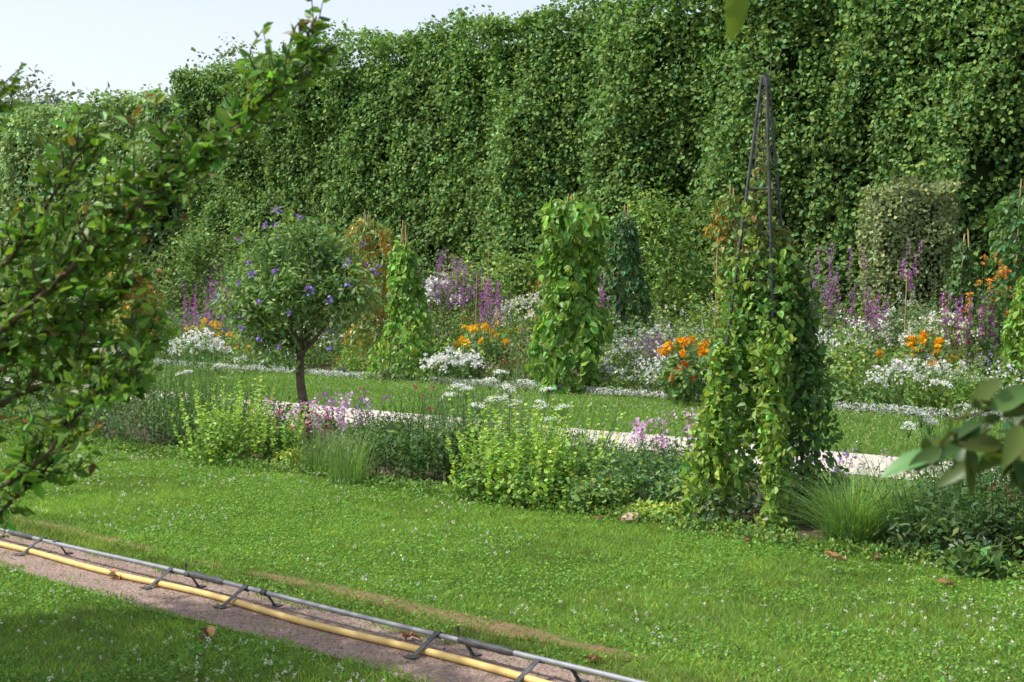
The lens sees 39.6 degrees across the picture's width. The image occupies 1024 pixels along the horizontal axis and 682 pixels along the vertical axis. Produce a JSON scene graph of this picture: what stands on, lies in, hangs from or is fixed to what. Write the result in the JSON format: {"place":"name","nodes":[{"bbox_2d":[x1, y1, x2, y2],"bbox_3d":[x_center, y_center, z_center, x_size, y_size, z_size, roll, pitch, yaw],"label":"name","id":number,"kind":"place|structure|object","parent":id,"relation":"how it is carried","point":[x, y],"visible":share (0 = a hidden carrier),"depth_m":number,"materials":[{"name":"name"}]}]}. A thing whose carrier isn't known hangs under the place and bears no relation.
{"place":"outdoors","nodes":[
{"label":"outdoors","id":0,"kind":"place"},
{"bbox_2d":[0,532,618,681],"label":"gravel path","id":1,"kind":"structure","parent":0,"point":[437,673],"depth_m":7.22,"materials":[{"name":"beige gravel"}]},
{"bbox_2d":[0,541,551,681],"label":"garden hose","id":2,"kind":"object","parent":1,"relation":"on","point":[499,670],"visible":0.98,"depth_m":7.11,"materials":[{"name":"yellow rubber"}]},
{"bbox_2d":[0,522,646,681],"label":"irrigation pipe","id":3,"kind":"object","parent":1,"relation":"on","point":[469,643],"visible":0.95,"depth_m":6.94,"materials":[{"name":"metal"}]},
{"bbox_2d":[106,515,954,661],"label":"fallen leaves","id":4,"kind":"object","parent":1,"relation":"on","point":[210,631],"visible":0.97,"depth_m":8.00,"materials":[{"name":"brown plant"}]},
{"bbox_2d":[0,0,761,110],"label":"sky","id":5,"kind":"structure","parent":0,"point":[91,44],"materials":[{"name":"white"}]},
{"bbox_2d":[1,358,1015,464],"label":"lawn grass","id":6,"kind":"structure","parent":0,"point":[372,387],"depth_m":20.09,"materials":[{"name":"green plant"}]},
{"bbox_2d":[5,377,1014,488],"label":"white path","id":7,"kind":"structure","parent":0,"point":[868,457],"depth_m":15.32,"materials":[{"name":"white gravel"}]},
{"bbox_2d":[0,300,1023,681],"bbox_3d":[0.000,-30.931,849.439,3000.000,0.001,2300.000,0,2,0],"label":"lawn ground","id":8,"kind":"structure","parent":0,"point":[548,600],"depth_m":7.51,"materials":[{"name":"green plant"}]},
{"bbox_2d":[0,64,88,138],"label":"background tree","id":9,"kind":"object","parent":8,"relation":"on","point":[28,85],"visible":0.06,"depth_m":105.89,"materials":[{"name":"green plant"}]},
{"bbox_2d":[42,81,141,133],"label":"background tree","id":10,"kind":"object","parent":8,"relation":"on","point":[79,91],"visible":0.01,"depth_m":96.68,"materials":[{"name":"green plant"}]},
{"bbox_2d":[0,83,202,310],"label":"clipped hedge","id":11,"kind":"object","parent":8,"relation":"on","point":[18,156],"visible":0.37,"depth_m":58.93,"materials":[{"name":"green plant"}]},
{"bbox_2d":[0,0,353,537],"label":"crape myrtle tree","id":12,"kind":"object","parent":8,"relation":"on","point":[77,263],"visible":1,"depth_m":3.18,"materials":[{"name":"green plant"}]},
{"bbox_2d":[169,32,308,99],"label":"background tree","id":13,"kind":"object","parent":8,"relation":"on","point":[229,53],"depth_m":72.72,"materials":[{"name":"green plant"}]},
{"bbox_2d":[9,515,644,661],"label":"bare earth patches","id":14,"kind":"object","parent":8,"relation":"on","point":[507,626],"visible":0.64,"depth_m":7.36,"materials":[{"name":"soil"}]},
{"bbox_2d":[0,433,1022,681],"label":"clover flowers","id":15,"kind":"object","parent":8,"relation":"on","point":[460,595],"visible":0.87,"depth_m":7.51,"materials":[{"name":"white plant"}]},
{"bbox_2d":[166,0,1023,346],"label":"clipped hedge","id":16,"kind":"object","parent":8,"relation":"on","point":[464,142],"visible":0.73,"depth_m":38.04,"materials":[{"name":"green plant"}]},
{"bbox_2d":[666,361,699,406],"bbox_3d":[2.409,0.631,20.007,0.495,0.748,0.533,0,2,0],"label":"red dahlia","id":17,"kind":"object","parent":8,"relation":"on","point":[686,387],"visible":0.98,"depth_m":20.02,"materials":[{"name":"green plant"}]},
{"bbox_2d":[709,0,1023,498],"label":"overhanging tree","id":18,"kind":"object","parent":8,"relation":"on","point":[967,444],"visible":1,"depth_m":1.78,"materials":[{"name":"green plant"}]},
{"bbox_2d":[1,398,1023,580],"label":"bed soil","id":19,"kind":"structure","parent":0,"point":[809,528],"depth_m":11.77,"materials":[{"name":"brown soil"}]},
{"bbox_2d":[0,336,65,426],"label":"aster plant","id":20,"kind":"object","parent":19,"relation":"on","point":[33,403],"visible":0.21,"depth_m":17.03,"materials":[{"name":"green plant"}]},
{"bbox_2d":[0,352,163,441],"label":"aster plant","id":21,"kind":"object","parent":19,"relation":"on","point":[47,412],"visible":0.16,"depth_m":15.62,"materials":[{"name":"green plant"}]},
{"bbox_2d":[85,351,222,451],"bbox_3d":[-3.748,0.629,14.887,1.442,1.055,1.438,-1,2,-13],"label":"aster plant","id":22,"kind":"object","parent":19,"relation":"on","point":[145,418],"visible":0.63,"depth_m":14.76,"materials":[{"name":"green plant"}]},
{"bbox_2d":[116,353,222,419],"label":"salvia plant","id":23,"kind":"object","parent":19,"relation":"on","point":[136,399],"visible":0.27,"depth_m":18.41,"materials":[{"name":"green plant"}]},
{"bbox_2d":[87,348,258,440],"bbox_3d":[-3.751,0.597,15.104,2.121,1.051,0.944,0,2,10],"label":"bishops flower","id":24,"kind":"object","parent":19,"relation":"on","point":[217,366],"visible":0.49,"depth_m":15.05,"materials":[{"name":"green plant"}]},
{"bbox_2d":[150,334,247,448],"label":"ornamental grass","id":25,"kind":"object","parent":19,"relation":"on","point":[193,389],"depth_m":14.93,"materials":[{"name":"green plant"}]},
{"bbox_2d":[148,358,283,425],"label":"salvia plant","id":26,"kind":"object","parent":19,"relation":"on","point":[209,387],"visible":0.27,"depth_m":17.67,"materials":[{"name":"green plant"}]},
{"bbox_2d":[167,373,268,451],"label":"flowering plant","id":27,"kind":"object","parent":19,"relation":"on","point":[193,417],"visible":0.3,"depth_m":14.63,"materials":[{"name":"green plant"}]},
{"bbox_2d":[167,375,280,466],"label":"bells of ireland","id":28,"kind":"object","parent":19,"relation":"on","point":[213,447],"visible":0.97,"depth_m":13.56,"materials":[{"name":"green plant"}]},
{"bbox_2d":[177,361,297,428],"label":"salvia plant","id":29,"kind":"object","parent":19,"relation":"on","point":[263,402],"visible":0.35,"depth_m":17.03,"materials":[{"name":"green plant"}]},
{"bbox_2d":[255,403,313,462],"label":"bells of ireland","id":30,"kind":"object","parent":19,"relation":"on","point":[277,440],"visible":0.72,"depth_m":13.71,"materials":[{"name":"green plant"}]},
{"bbox_2d":[272,446,315,466],"bbox_3d":[-2.048,1.105,13.348,0.437,0.229,0.306,1,2,18],"label":"golden oregano","id":31,"kind":"object","parent":19,"relation":"on","point":[290,454],"visible":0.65,"depth_m":13.32,"materials":[{"name":"green plant"}]},
{"bbox_2d":[270,404,331,446],"bbox_3d":[-2.087,0.891,14.262,0.615,0.526,0.389,-1,2,-22],"label":"cleome","id":32,"kind":"object","parent":19,"relation":"on","point":[309,425],"visible":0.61,"depth_m":14.35,"materials":[{"name":"pink plant"}]},
{"bbox_2d":[198,188,404,444],"bbox_3d":[-2.219,-0.247,15.224,2.180,2.736,2.014,0,2,0],"label":"blue potato bush tree","id":33,"kind":"object","parent":19,"relation":"on","point":[276,281],"visible":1,"depth_m":14.98,"materials":[{"name":"green plant"}]},
{"bbox_2d":[264,387,370,449],"bbox_3d":[-1.977,0.810,14.605,1.088,0.662,1.126,0,2,0],"label":"cleome","id":34,"kind":"object","parent":19,"relation":"on","point":[343,404],"visible":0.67,"depth_m":14.57,"materials":[{"name":"pink plant"}]},
{"bbox_2d":[278,420,361,474],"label":"ornamental grass","id":35,"kind":"object","parent":19,"relation":"on","point":[313,457],"depth_m":12.95,"materials":[{"name":"green plant"}]},
{"bbox_2d":[302,421,388,485],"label":"ornamental grass","id":36,"kind":"object","parent":19,"relation":"on","point":[351,468],"depth_m":12.15,"materials":[{"name":"green plant"}]},
{"bbox_2d":[324,391,391,440],"bbox_3d":[-1.625,0.824,14.923,0.730,0.609,0.539,0,2,0],"label":"cleome","id":37,"kind":"object","parent":19,"relation":"on","point":[355,407],"visible":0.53,"depth_m":14.87,"materials":[{"name":"pink plant"}]},
{"bbox_2d":[345,395,437,465],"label":"phlox plant","id":38,"kind":"object","parent":19,"relation":"on","point":[407,431],"visible":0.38,"depth_m":13.54,"materials":[{"name":"green plant"}]},
{"bbox_2d":[353,392,449,446],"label":"salvia plant","id":39,"kind":"object","parent":19,"relation":"on","point":[403,416],"visible":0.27,"depth_m":15.08,"materials":[{"name":"green plant"}]},
{"bbox_2d":[348,385,488,482],"bbox_3d":[-0.809,0.820,12.377,1.238,0.838,1.104,0,2,0],"label":"phlox plant","id":40,"kind":"object","parent":19,"relation":"on","point":[413,466],"visible":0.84,"depth_m":12.31,"materials":[{"name":"green plant"}]},
{"bbox_2d":[387,381,500,449],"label":"salvia plant","id":41,"kind":"object","parent":19,"relation":"on","point":[431,414],"visible":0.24,"depth_m":14.72,"materials":[{"name":"green plant"}]},
{"bbox_2d":[416,399,501,483],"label":"phlox plant","id":42,"kind":"object","parent":19,"relation":"on","point":[439,445],"visible":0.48,"depth_m":12.28,"materials":[{"name":"green plant"}]},
{"bbox_2d":[393,394,524,458],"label":"salvia plant","id":43,"kind":"object","parent":19,"relation":"on","point":[451,419],"visible":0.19,"depth_m":13.72,"materials":[{"name":"green plant"}]},
{"bbox_2d":[442,428,522,504],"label":"bells of ireland","id":44,"kind":"object","parent":19,"relation":"on","point":[479,480],"visible":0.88,"depth_m":11.16,"materials":[{"name":"green plant"}]},
{"bbox_2d":[431,376,538,446],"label":"salvia plant","id":45,"kind":"object","parent":19,"relation":"on","point":[478,405],"visible":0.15,"depth_m":14.47,"materials":[{"name":"green plant"}]},
{"bbox_2d":[405,350,568,469],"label":"ornamental grass","id":46,"kind":"object","parent":19,"relation":"on","point":[500,408],"depth_m":13.31,"materials":[{"name":"green plant"}]},
{"bbox_2d":[442,369,578,469],"bbox_3d":[0.038,0.773,12.691,1.221,0.995,1.333,-1,2,-23],"label":"bishops flower","id":47,"kind":"object","parent":19,"relation":"on","point":[466,388],"visible":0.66,"depth_m":12.81,"materials":[{"name":"white plant"}]},
{"bbox_2d":[448,392,573,474],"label":"bells of ireland","id":48,"kind":"object","parent":19,"relation":"on","point":[527,450],"visible":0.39,"depth_m":11.49,"materials":[{"name":"green plant"}]},
{"bbox_2d":[452,402,569,459],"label":"salvia plant","id":49,"kind":"object","parent":19,"relation":"on","point":[513,427],"visible":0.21,"depth_m":13.24,"materials":[{"name":"green plant"}]},
{"bbox_2d":[0,380,1023,582],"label":"groundcover plants","id":50,"kind":"object","parent":19,"relation":"on","point":[712,520],"visible":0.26,"depth_m":10.48,"materials":[{"name":"green plant"}]},
{"bbox_2d":[466,386,595,453],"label":"salvia plant","id":51,"kind":"object","parent":19,"relation":"on","point":[535,416],"visible":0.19,"depth_m":13.93,"materials":[{"name":"green plant"}]},
{"bbox_2d":[493,438,572,510],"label":"bells of ireland","id":52,"kind":"object","parent":19,"relation":"on","point":[532,483],"visible":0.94,"depth_m":10.94,"materials":[{"name":"green plant"}]},
{"bbox_2d":[492,400,625,459],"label":"salvia plant","id":53,"kind":"object","parent":19,"relation":"on","point":[612,431],"visible":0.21,"depth_m":13.62,"materials":[{"name":"green plant"}]},
{"bbox_2d":[509,398,625,497],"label":"bells of ireland","id":54,"kind":"object","parent":19,"relation":"on","point":[585,464],"visible":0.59,"depth_m":11.28,"materials":[{"name":"green plant"}]},
{"bbox_2d":[531,423,653,464],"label":"salvia plant","id":55,"kind":"object","parent":19,"relation":"on","point":[596,448],"visible":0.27,"depth_m":13.19,"materials":[{"name":"green plant"}]},
{"bbox_2d":[550,462,646,514],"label":"sage plant","id":56,"kind":"object","parent":19,"relation":"on","point":[601,495],"visible":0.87,"depth_m":10.63,"materials":[{"name":"green plant"}]},
{"bbox_2d":[568,432,694,504],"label":"sage plant","id":57,"kind":"object","parent":19,"relation":"on","point":[641,489],"visible":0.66,"depth_m":11.08,"materials":[{"name":"green plant"}]},
{"bbox_2d":[634,499,689,521],"bbox_3d":[1.089,1.231,10.318,0.460,0.186,0.308,0,2,0],"label":"golden oregano","id":58,"kind":"object","parent":19,"relation":"on","point":[672,508],"visible":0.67,"depth_m":10.27,"materials":[{"name":"green plant"}]},
{"bbox_2d":[633,427,702,485],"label":"phlox plant","id":59,"kind":"object","parent":19,"relation":"on","point":[672,449],"visible":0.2,"depth_m":11.63,"materials":[{"name":"green plant"}]},
{"bbox_2d":[643,463,699,511],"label":"sage plant","id":60,"kind":"object","parent":19,"relation":"on","point":[665,493],"visible":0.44,"depth_m":10.73,"materials":[{"name":"green plant"}]},
{"bbox_2d":[627,408,743,469],"bbox_3d":[1.495,0.902,12.506,1.027,0.640,0.980,0,2,0],"label":"cleome","id":61,"kind":"object","parent":19,"relation":"on","point":[638,429],"visible":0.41,"depth_m":12.45,"materials":[{"name":"pink plant"}]},
{"bbox_2d":[656,56,849,531],"bbox_3d":[1.736,-0.349,10.329,1.295,3.400,1.392,2,3,38],"label":"plant obelisk","id":62,"kind":"object","parent":19,"relation":"on","point":[770,314],"visible":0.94,"depth_m":10.15,"materials":[{"name":"plant"}]},
{"bbox_2d":[744,467,962,549],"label":"fountain grass","id":63,"kind":"object","parent":19,"relation":"on","point":[856,519],"depth_m":9.20,"materials":[{"name":"green plant"}]},
{"bbox_2d":[796,456,951,539],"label":"fountain grass","id":64,"kind":"object","parent":19,"relation":"on","point":[872,488],"depth_m":9.59,"materials":[{"name":"green plant"}]},
{"bbox_2d":[855,440,1014,529],"bbox_3d":[3.044,1.014,9.963,1.120,0.690,1.022,0,2,0],"label":"dark shrub","id":65,"kind":"object","parent":19,"relation":"on","point":[963,497],"visible":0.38,"depth_m":9.89,"materials":[{"name":"green plant"}]},
{"bbox_2d":[888,378,982,505],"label":"bishops flower","id":66,"kind":"object","parent":19,"relation":"on","point":[930,416],"visible":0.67,"depth_m":10.73,"materials":[{"name":"white plant"}]},
{"bbox_2d":[860,468,1014,558],"bbox_3d":[2.755,1.114,9.052,0.910,0.547,0.799,-2,3,-44],"label":"dark shrub","id":67,"kind":"object","parent":19,"relation":"on","point":[929,521],"visible":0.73,"depth_m":8.95,"materials":[{"name":"green plant"}]},
{"bbox_2d":[914,404,1021,499],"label":"aster plant","id":68,"kind":"object","parent":19,"relation":"on","point":[989,474],"visible":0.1,"depth_m":11.04,"materials":[{"name":"green plant"}]},
{"bbox_2d":[928,459,1023,560],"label":"dark shrub","id":69,"kind":"object","parent":19,"relation":"on","point":[1011,517],"visible":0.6,"depth_m":8.91,"materials":[{"name":"green plant"}]},
{"bbox_2d":[935,540,1023,579],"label":"broadleaf plant","id":70,"kind":"object","parent":19,"relation":"on","point":[971,559],"visible":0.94,"depth_m":8.32,"materials":[{"name":"green plant"}]},
{"bbox_2d":[91,343,1012,422],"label":"bed soil","id":71,"kind":"structure","parent":0,"point":[325,366],"depth_m":25.11,"materials":[{"name":"brown soil"}]},
{"bbox_2d":[96,255,164,356],"bbox_3d":[-8.787,-0.761,32.940,1.814,2.527,1.659,-2,3,-36],"label":"vine cone","id":72,"kind":"object","parent":71,"relation":"on","point":[149,290],"visible":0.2,"depth_m":32.71,"materials":[{"name":"green plant"}]},
{"bbox_2d":[145,218,243,329],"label":"deciduous shrub","id":73,"kind":"object","parent":71,"relation":"on","point":[192,253],"visible":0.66,"depth_m":41.48,"materials":[{"name":"green plant"}]},
{"bbox_2d":[167,327,231,374],"bbox_3d":[-6.011,0.193,27.347,1.176,0.921,1.198,0,2,0],"label":"white phlox","id":74,"kind":"object","parent":71,"relation":"on","point":[199,347],"visible":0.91,"depth_m":27.25,"materials":[{"name":"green plant"}]},
{"bbox_2d":[175,276,237,352],"bbox_3d":[-6.878,-0.493,32.017,1.415,1.929,1.423,-1,3,-33],"label":"purple loosestrife","id":75,"kind":"object","parent":71,"relation":"on","point":[205,315],"visible":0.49,"depth_m":31.90,"materials":[{"name":"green plant"}]},
{"bbox_2d":[175,317,238,355],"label":"orange marigolds","id":76,"kind":"object","parent":71,"relation":"on","point":[211,324],"visible":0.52,"depth_m":30.88,"materials":[{"name":"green plant"}]},
{"bbox_2d":[333,209,402,368],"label":"vine column","id":77,"kind":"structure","parent":71,"relation":"on","point":[360,224],"depth_m":28.70,"materials":[{"name":"green plant"}]},
{"bbox_2d":[361,220,438,381],"bbox_3d":[-1.956,-0.697,25.802,1.516,2.985,1.488,0,2,0],"label":"vine cone","id":78,"kind":"object","parent":71,"relation":"on","point":[404,274],"visible":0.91,"depth_m":25.60,"materials":[{"name":"green plant"}]},
{"bbox_2d":[403,272,467,336],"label":"white roses","id":79,"kind":"object","parent":71,"relation":"on","point":[429,282],"visible":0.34,"depth_m":35.22,"materials":[{"name":"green plant"}]},
{"bbox_2d":[413,279,476,337],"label":"rose bush","id":80,"kind":"object","parent":71,"relation":"on","point":[430,301],"visible":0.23,"depth_m":35.63,"materials":[{"name":"green plant"}]},
{"bbox_2d":[419,345,487,383],"bbox_3d":[-0.999,0.441,24.610,1.222,0.742,1.196,0,2,0],"label":"white phlox","id":81,"kind":"object","parent":71,"relation":"on","point":[442,359],"visible":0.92,"depth_m":24.42,"materials":[{"name":"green plant"}]},
{"bbox_2d":[452,322,509,378],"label":"orange marigolds","id":82,"kind":"object","parent":71,"relation":"on","point":[481,345],"visible":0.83,"depth_m":25.44,"materials":[{"name":"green plant"}]},
{"bbox_2d":[468,277,510,347],"bbox_3d":[-0.472,-0.406,30.055,0.776,1.906,0.884,-2,3,-41],"label":"purple loosestrife","id":83,"kind":"object","parent":71,"relation":"on","point":[498,300],"visible":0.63,"depth_m":29.95,"materials":[{"name":"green plant"}]},
{"bbox_2d":[437,238,546,335],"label":"deciduous shrub","id":84,"kind":"object","parent":71,"relation":"on","point":[518,279],"visible":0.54,"depth_m":35.55,"materials":[{"name":"green plant"}]},
{"bbox_2d":[1,240,1023,418],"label":"border perennials","id":85,"kind":"object","parent":71,"relation":"on","point":[852,387],"visible":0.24,"depth_m":25.09,"materials":[{"name":"green plant"}]},
{"bbox_2d":[4,238,1023,395],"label":"border flowers","id":86,"kind":"object","parent":71,"relation":"on","point":[657,342],"visible":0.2,"depth_m":26.25,"materials":[{"name":"purple plant"}]},
{"bbox_2d":[29,351,1016,421],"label":"white edging flowers","id":87,"kind":"object","parent":71,"relation":"on","point":[859,405],"visible":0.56,"depth_m":22.26,"materials":[{"name":"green plant"}]},
{"bbox_2d":[490,292,556,355],"bbox_3d":[0.276,-0.239,30.009,1.506,1.622,1.524,0,2,0],"label":"white phlox","id":88,"kind":"object","parent":71,"relation":"on","point":[531,301],"visible":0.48,"depth_m":29.91,"materials":[{"name":"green plant"}]},
{"bbox_2d":[524,193,613,394],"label":"bean column","id":89,"kind":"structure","parent":71,"relation":"on","point":[575,276],"depth_m":22.29,"materials":[{"name":"green plant"}]},
{"bbox_2d":[315,235,907,351],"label":"bamboo canes","id":90,"kind":"object","parent":71,"relation":"on","point":[715,294],"visible":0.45,"depth_m":24.99,"materials":[{"name":"brown wood"}]},
{"bbox_2d":[596,203,658,369],"bbox_3d":[2.422,-1.054,28.888,1.576,3.489,1.717,2,3,39],"label":"vine cone","id":91,"kind":"object","parent":71,"relation":"on","point":[626,262],"visible":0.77,"depth_m":28.73,"materials":[{"name":"green plant"}]},
{"bbox_2d":[596,174,715,335],"bbox_3d":[3.328,-1.821,34.423,3.448,4.501,2.518,0,2,0],"label":"deciduous shrub","id":92,"kind":"object","parent":71,"relation":"on","point":[665,226],"visible":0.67,"depth_m":34.17,"materials":[{"name":"green plant"}]},
{"bbox_2d":[624,323,711,376],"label":"white cosmos","id":93,"kind":"object","parent":71,"relation":"on","point":[669,329],"visible":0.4,"depth_m":25.97,"materials":[{"name":"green plant"}]},
{"bbox_2d":[654,335,711,402],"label":"orange marigolds","id":94,"kind":"object","parent":71,"relation":"on","point":[665,374],"visible":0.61,"depth_m":20.71,"materials":[{"name":"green plant"}]},
{"bbox_2d":[702,181,757,368],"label":"vine column","id":95,"kind":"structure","parent":71,"relation":"on","point":[721,208],"depth_m":25.38,"materials":[{"name":"green plant"}]},
{"bbox_2d":[842,289,888,379],"bbox_3d":[6.286,-0.095,25.208,0.776,1.655,0.865,1,2,22],"label":"purple loosestrife","id":96,"kind":"object","parent":71,"relation":"on","point":[873,309],"visible":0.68,"depth_m":25.12,"materials":[{"name":"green plant"}]},
{"bbox_2d":[849,281,953,360],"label":"silver shrub","id":97,"kind":"object","parent":71,"relation":"on","point":[896,327],"visible":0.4,"depth_m":25.49,"materials":[{"name":"green plant"}]},
{"bbox_2d":[853,174,963,363],"bbox_3d":[7.768,-1.328,27.963,2.125,3.907,2.112,0,2,0],"label":"ivy topiary","id":98,"kind":"object","parent":71,"relation":"on","point":[896,226],"visible":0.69,"depth_m":27.33,"materials":[{"name":"green plant"}]},
{"bbox_2d":[864,330,960,401],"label":"orange marigolds","id":99,"kind":"object","parent":71,"relation":"on","point":[920,346],"visible":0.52,"depth_m":20.93,"materials":[{"name":"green plant"}]},
{"bbox_2d":[864,357,984,410],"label":"white cosmos","id":100,"kind":"object","parent":71,"relation":"on","point":[895,380],"visible":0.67,"depth_m":19.17,"materials":[{"name":"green plant"}]},
{"bbox_2d":[895,308,991,397],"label":"white cosmos","id":101,"kind":"object","parent":71,"relation":"on","point":[910,331],"visible":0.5,"depth_m":21.64,"materials":[{"name":"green plant"}]},
{"bbox_2d":[942,229,988,374],"bbox_3d":[7.730,-0.526,23.993,0.927,2.737,0.998,2,3,42],"label":"vine cone","id":102,"kind":"object","parent":71,"relation":"on","point":[962,266],"visible":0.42,"depth_m":23.86,"materials":[{"name":"green plant"}]},
{"bbox_2d":[938,291,999,386],"bbox_3d":[7.023,0.044,21.821,0.959,1.638,1.076,0,2,0],"label":"purple loosestrife","id":103,"kind":"object","parent":71,"relation":"on","point":[945,329],"visible":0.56,"depth_m":21.64,"materials":[{"name":"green plant"}]},
{"bbox_2d":[962,253,1017,389],"bbox_3d":[7.268,-0.207,21.630,0.830,2.273,0.794,0,2,0],"label":"orange helenium","id":104,"kind":"object","parent":71,"relation":"on","point":[989,344],"visible":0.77,"depth_m":21.53,"materials":[{"name":"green plant"}]},
{"bbox_2d":[983,179,1023,391],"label":"vine column","id":105,"kind":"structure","parent":71,"relation":"on","point":[999,244],"depth_m":22.03,"materials":[{"name":"green plant"}]},
{"bbox_2d":[1000,277,1023,388],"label":"bean column","id":106,"kind":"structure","parent":71,"relation":"on","point":[1016,316],"depth_m":20.28,"materials":[{"name":"green plant"}]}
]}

